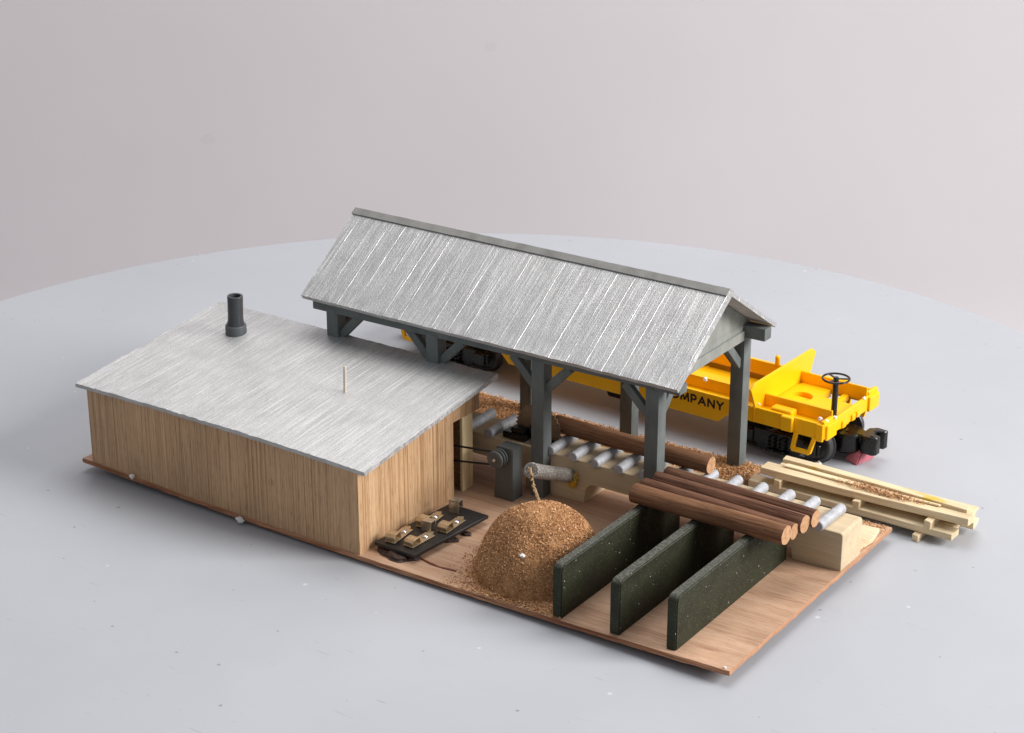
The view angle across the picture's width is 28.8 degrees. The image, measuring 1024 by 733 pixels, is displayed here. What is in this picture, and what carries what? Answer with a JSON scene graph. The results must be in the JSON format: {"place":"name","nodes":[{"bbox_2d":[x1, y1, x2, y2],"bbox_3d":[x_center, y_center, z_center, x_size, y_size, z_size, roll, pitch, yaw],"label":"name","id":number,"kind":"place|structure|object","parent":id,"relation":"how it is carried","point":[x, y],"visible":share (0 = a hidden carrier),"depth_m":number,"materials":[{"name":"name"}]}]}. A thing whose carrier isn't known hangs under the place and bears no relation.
{"place":"outdoors","nodes":[
{"label":"outdoors","id":0,"kind":"place"},
{"bbox_2d":[0,0,1023,332],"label":"backdrop","id":1,"kind":"structure","parent":0,"point":[876,140],"depth_m":1.80,"materials":[{"name":"paper"}]},
{"bbox_2d":[0,233,1023,732],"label":"table","id":2,"kind":"object","parent":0,"point":[126,605],"visible":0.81,"depth_m":0.87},
{"bbox_2d":[235,516,244,522],"bbox_3d":[-0.126,0.071,0.926,0.004,0.003,0.003,14,26,32],"label":"foam bead","id":3,"kind":"object","parent":2,"relation":"on","point":[239,519],"visible":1,"depth_m":0.93,"materials":[{"name":"white plastic"}]},
{"bbox_2d":[83,392,891,675],"bbox_3d":[-0.010,0.058,0.958,0.361,0.007,0.185,14,26,32],"label":"plywood base","id":4,"kind":"object","parent":2,"relation":"on","point":[739,632],"visible":0.23,"depth_m":0.86,"materials":[{"name":"brown wood"}]},
{"bbox_2d":[76,293,498,554],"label":"shed","id":5,"kind":"structure","parent":4,"relation":"on","point":[232,404],"depth_m":0.93,"materials":[{"name":"brown wood"}]},
{"bbox_2d":[375,497,487,562],"bbox_3d":[-0.036,0.074,0.905,0.025,0.012,0.056,17,28,37],"label":"terminal board","id":6,"kind":"object","parent":4,"relation":"on","point":[424,533],"visible":1,"depth_m":0.90,"materials":[{"name":"black plastic"},{"name":"brass"},{"name":"bright tin"}]},
{"bbox_2d":[453,441,522,501],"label":"pulley drive","id":7,"kind":"structure","parent":4,"relation":"on","point":[504,459],"depth_m":0.94,"materials":[{"name":"metal"}]},
{"bbox_2d":[441,545,560,618],"bbox_3d":[0.011,0.087,0.881,0.072,0.003,0.075,14,26,32],"label":"loose sawdust","id":8,"kind":"object","parent":4,"relation":"on","point":[511,601],"visible":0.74,"depth_m":0.85},
{"bbox_2d":[471,500,594,602],"bbox_3d":[0.011,0.075,0.873,0.060,0.033,0.064,14,26,32],"label":"sawdust mound","id":9,"kind":"object","parent":4,"relation":"on","point":[544,536],"visible":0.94,"depth_m":0.85,"materials":[{"name":"brown wood"}]},
{"bbox_2d":[301,207,776,497],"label":"pavilion","id":10,"kind":"structure","parent":4,"relation":"on","point":[536,313],"depth_m":0.94,"materials":[{"name":"grey paint"}]},
{"bbox_2d":[553,504,679,617],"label":"bin wall","id":11,"kind":"structure","parent":4,"relation":"on","point":[590,567],"depth_m":0.86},
{"bbox_2d":[629,483,790,544],"bbox_3d":[0.085,0.063,0.860,0.076,0.009,0.009,14,26,32],"label":"log","id":12,"kind":"object","parent":11,"relation":"on","point":[719,516],"visible":1,"depth_m":0.86,"materials":[{"name":"brown wood"}]},
{"bbox_2d":[640,478,797,539],"bbox_3d":[0.089,0.062,0.867,0.077,0.008,0.008,15,27,34],"label":"log","id":13,"kind":"object","parent":11,"relation":"on","point":[684,492],"visible":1,"depth_m":0.87,"materials":[{"name":"brown wood"}]},
{"bbox_2d":[652,471,809,532],"bbox_3d":[0.095,0.059,0.872,0.076,0.008,0.009,15,26,34],"label":"log","id":14,"kind":"object","parent":11,"relation":"on","point":[801,520],"visible":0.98,"depth_m":0.87,"materials":[{"name":"brown wood"}]},
{"bbox_2d":[475,390,762,482],"bbox_3d":[0.029,0.038,1.002,0.190,0.004,0.062,14,26,32],"label":"ground sawdust","id":15,"kind":"object","parent":4,"relation":"on","point":[504,408],"visible":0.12,"depth_m":1.01},
{"bbox_2d":[472,408,861,570],"bbox_3d":[0.054,0.054,0.934,0.230,0.026,0.023,14,26,32],"label":"roller conveyor","id":16,"kind":"object","parent":4,"relation":"on","point":[831,539],"visible":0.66,"depth_m":0.93,"materials":[{"name":"wood"}]},
{"bbox_2d":[503,403,561,443],"bbox_3d":[0.010,0.031,0.953,0.029,0.026,0.010,14,26,32],"label":"circular saw","id":17,"kind":"object","parent":16,"relation":"on","point":[520,430],"visible":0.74,"depth_m":0.95,"materials":[{"name":"metal"}]},
{"bbox_2d":[524,462,577,500],"bbox_3d":[0.017,0.052,0.912,0.012,0.031,0.058,8,23,18],"label":"dust spout","id":18,"kind":"object","parent":16,"relation":"attached to","point":[533,471],"visible":1,"depth_m":0.91,"materials":[{"name":"silver metal"}]},
{"bbox_2d":[555,415,715,473],"bbox_3d":[0.056,0.036,0.932,0.085,0.009,0.009,14,26,32],"label":"log","id":19,"kind":"object","parent":16,"relation":"on","point":[678,456],"visible":0.88,"depth_m":0.93,"materials":[{"name":"brown wood"}]},
{"bbox_2d":[663,466,819,526],"bbox_3d":[0.100,0.057,0.877,0.076,0.008,0.008,15,26,34],"label":"log","id":20,"kind":"object","parent":16,"relation":"on","point":[813,514],"visible":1,"depth_m":0.87,"materials":[{"name":"brown wood"}]},
{"bbox_2d":[610,520,733,634],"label":"bin wall","id":21,"kind":"structure","parent":4,"relation":"on","point":[647,582],"depth_m":0.84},
{"bbox_2d":[666,534,786,650],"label":"bin wall","id":22,"kind":"structure","parent":4,"relation":"on","point":[704,596],"depth_m":0.83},
{"bbox_2d":[860,524,878,549],"bbox_3d":[0.154,0.077,0.899,0.018,0.003,0.023,14,26,32],"label":"wood offcut","id":23,"kind":"object","parent":4,"relation":"on","point":[869,534],"visible":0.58,"depth_m":0.90,"materials":[{"name":"beige wood"}]},
{"bbox_2d":[860,520,887,550],"bbox_3d":[0.131,0.070,0.919,0.080,0.004,0.032,14,26,32],"label":"loose sawdust","id":24,"kind":"object","parent":4,"relation":"on","point":[885,528],"visible":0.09,"depth_m":0.91},
{"bbox_2d":[401,329,887,461],"bbox_3d":[0.060,-0.006,1.065,0.305,0.047,0.066,15,27,33],"label":"railcar","id":25,"kind":"object","parent":2,"relation":"on","point":[791,397],"visible":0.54,"depth_m":1.00,"materials":[{"name":"yellow plastic"}]},
{"bbox_2d":[748,474,958,540],"bbox_3d":[0.159,0.066,0.934,0.105,0.004,0.008,14,26,31],"label":"plank","id":26,"kind":"object","parent":2,"relation":"on","point":[914,523],"visible":0.9,"depth_m":0.93,"materials":[{"name":"beige wood"}]},
{"bbox_2d":[773,478,788,488],"bbox_3d":[0.132,0.052,0.956,0.004,0.004,0.024,14,26,32],"label":"spacer","id":27,"kind":"object","parent":26,"relation":"on","point":[779,483],"visible":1,"depth_m":0.95,"materials":[{"name":"beige wood"}]},
{"bbox_2d":[852,498,867,509],"bbox_3d":[0.166,0.061,0.935,0.004,0.004,0.023,14,26,32],"label":"spacer","id":28,"kind":"object","parent":26,"relation":"on","point":[857,503],"visible":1,"depth_m":0.93,"materials":[{"name":"beige wood"}]},
{"bbox_2d":[760,462,975,525],"bbox_3d":[0.165,0.059,0.930,0.105,0.004,0.009,14,26,30],"label":"plank","id":29,"kind":"object","parent":26,"relation":"on","point":[782,472],"visible":1,"depth_m":0.93,"materials":[{"name":"beige wood"}]},
{"bbox_2d":[784,463,941,506],"bbox_3d":[0.164,0.056,0.933,0.080,0.001,0.004,14,26,31],"label":"plank","id":30,"kind":"object","parent":29,"relation":"on","point":[807,470],"visible":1,"depth_m":0.94,"materials":[{"name":"beige wood"}]},
{"bbox_2d":[828,477,924,503],"bbox_3d":[0.170,0.057,0.927,0.050,0.003,0.012,14,26,32],"label":"loose sawdust","id":31,"kind":"object","parent":29,"relation":"on","point":[870,488],"visible":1,"depth_m":0.93},
{"bbox_2d":[845,450,873,464],"bbox_3d":[0.173,0.043,0.995,0.015,0.006,0.010,-18,28,-37],"label":"rubber wedge","id":32,"kind":"object","parent":2,"relation":"on","point":[857,458],"visible":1,"depth_m":0.99,"materials":[{"name":"pink rubber"}]},
{"bbox_2d":[773,477,959,527],"bbox_3d":[0.166,0.064,0.939,0.094,0.003,0.008,14,26,32],"label":"plank","id":33,"kind":"object","parent":2,"relation":"on","point":[925,517],"visible":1,"depth_m":0.93,"materials":[{"name":"beige wood"}]},
{"label":"plank","id":34,"kind":"object","parent":33,"relation":"on","visible":0},
{"bbox_2d":[780,462,977,513],"bbox_3d":[0.171,0.057,0.935,0.097,0.004,0.008,14,26,30],"label":"plank","id":35,"kind":"object","parent":34,"relation":"on","point":[973,509],"visible":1,"depth_m":0.91,"materials":[{"name":"beige wood"}]},
{"bbox_2d":[783,455,969,512],"bbox_3d":[0.170,0.055,0.934,0.096,0.002,0.005,15,27,33],"label":"plank","id":36,"kind":"object","parent":35,"relation":"on","point":[953,505],"visible":1,"depth_m":0.93,"materials":[{"name":"beige wood"}]},
{"bbox_2d":[912,531,925,541],"bbox_3d":[0.192,0.074,0.921,0.004,0.003,0.028,14,26,32],"label":"spacer","id":37,"kind":"object","parent":2,"relation":"on","point":[917,536],"visible":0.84,"depth_m":0.91,"materials":[{"name":"beige wood"}]},
{"bbox_2d":[960,517,978,529],"bbox_3d":[0.171,0.061,0.945,0.105,0.004,0.007,14,26,32],"label":"plank","id":38,"kind":"object","parent":2,"relation":"on","point":[972,525],"visible":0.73,"depth_m":0.92,"materials":[{"name":"beige wood"}]},
{"bbox_2d":[924,517,940,529],"bbox_3d":[0.196,0.069,0.917,0.004,0.004,0.024,15,26,33],"label":"spacer","id":39,"kind":"object","parent":38,"relation":"on","point":[930,523],"visible":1,"depth_m":0.91,"materials":[{"name":"beige wood"}]}
]}

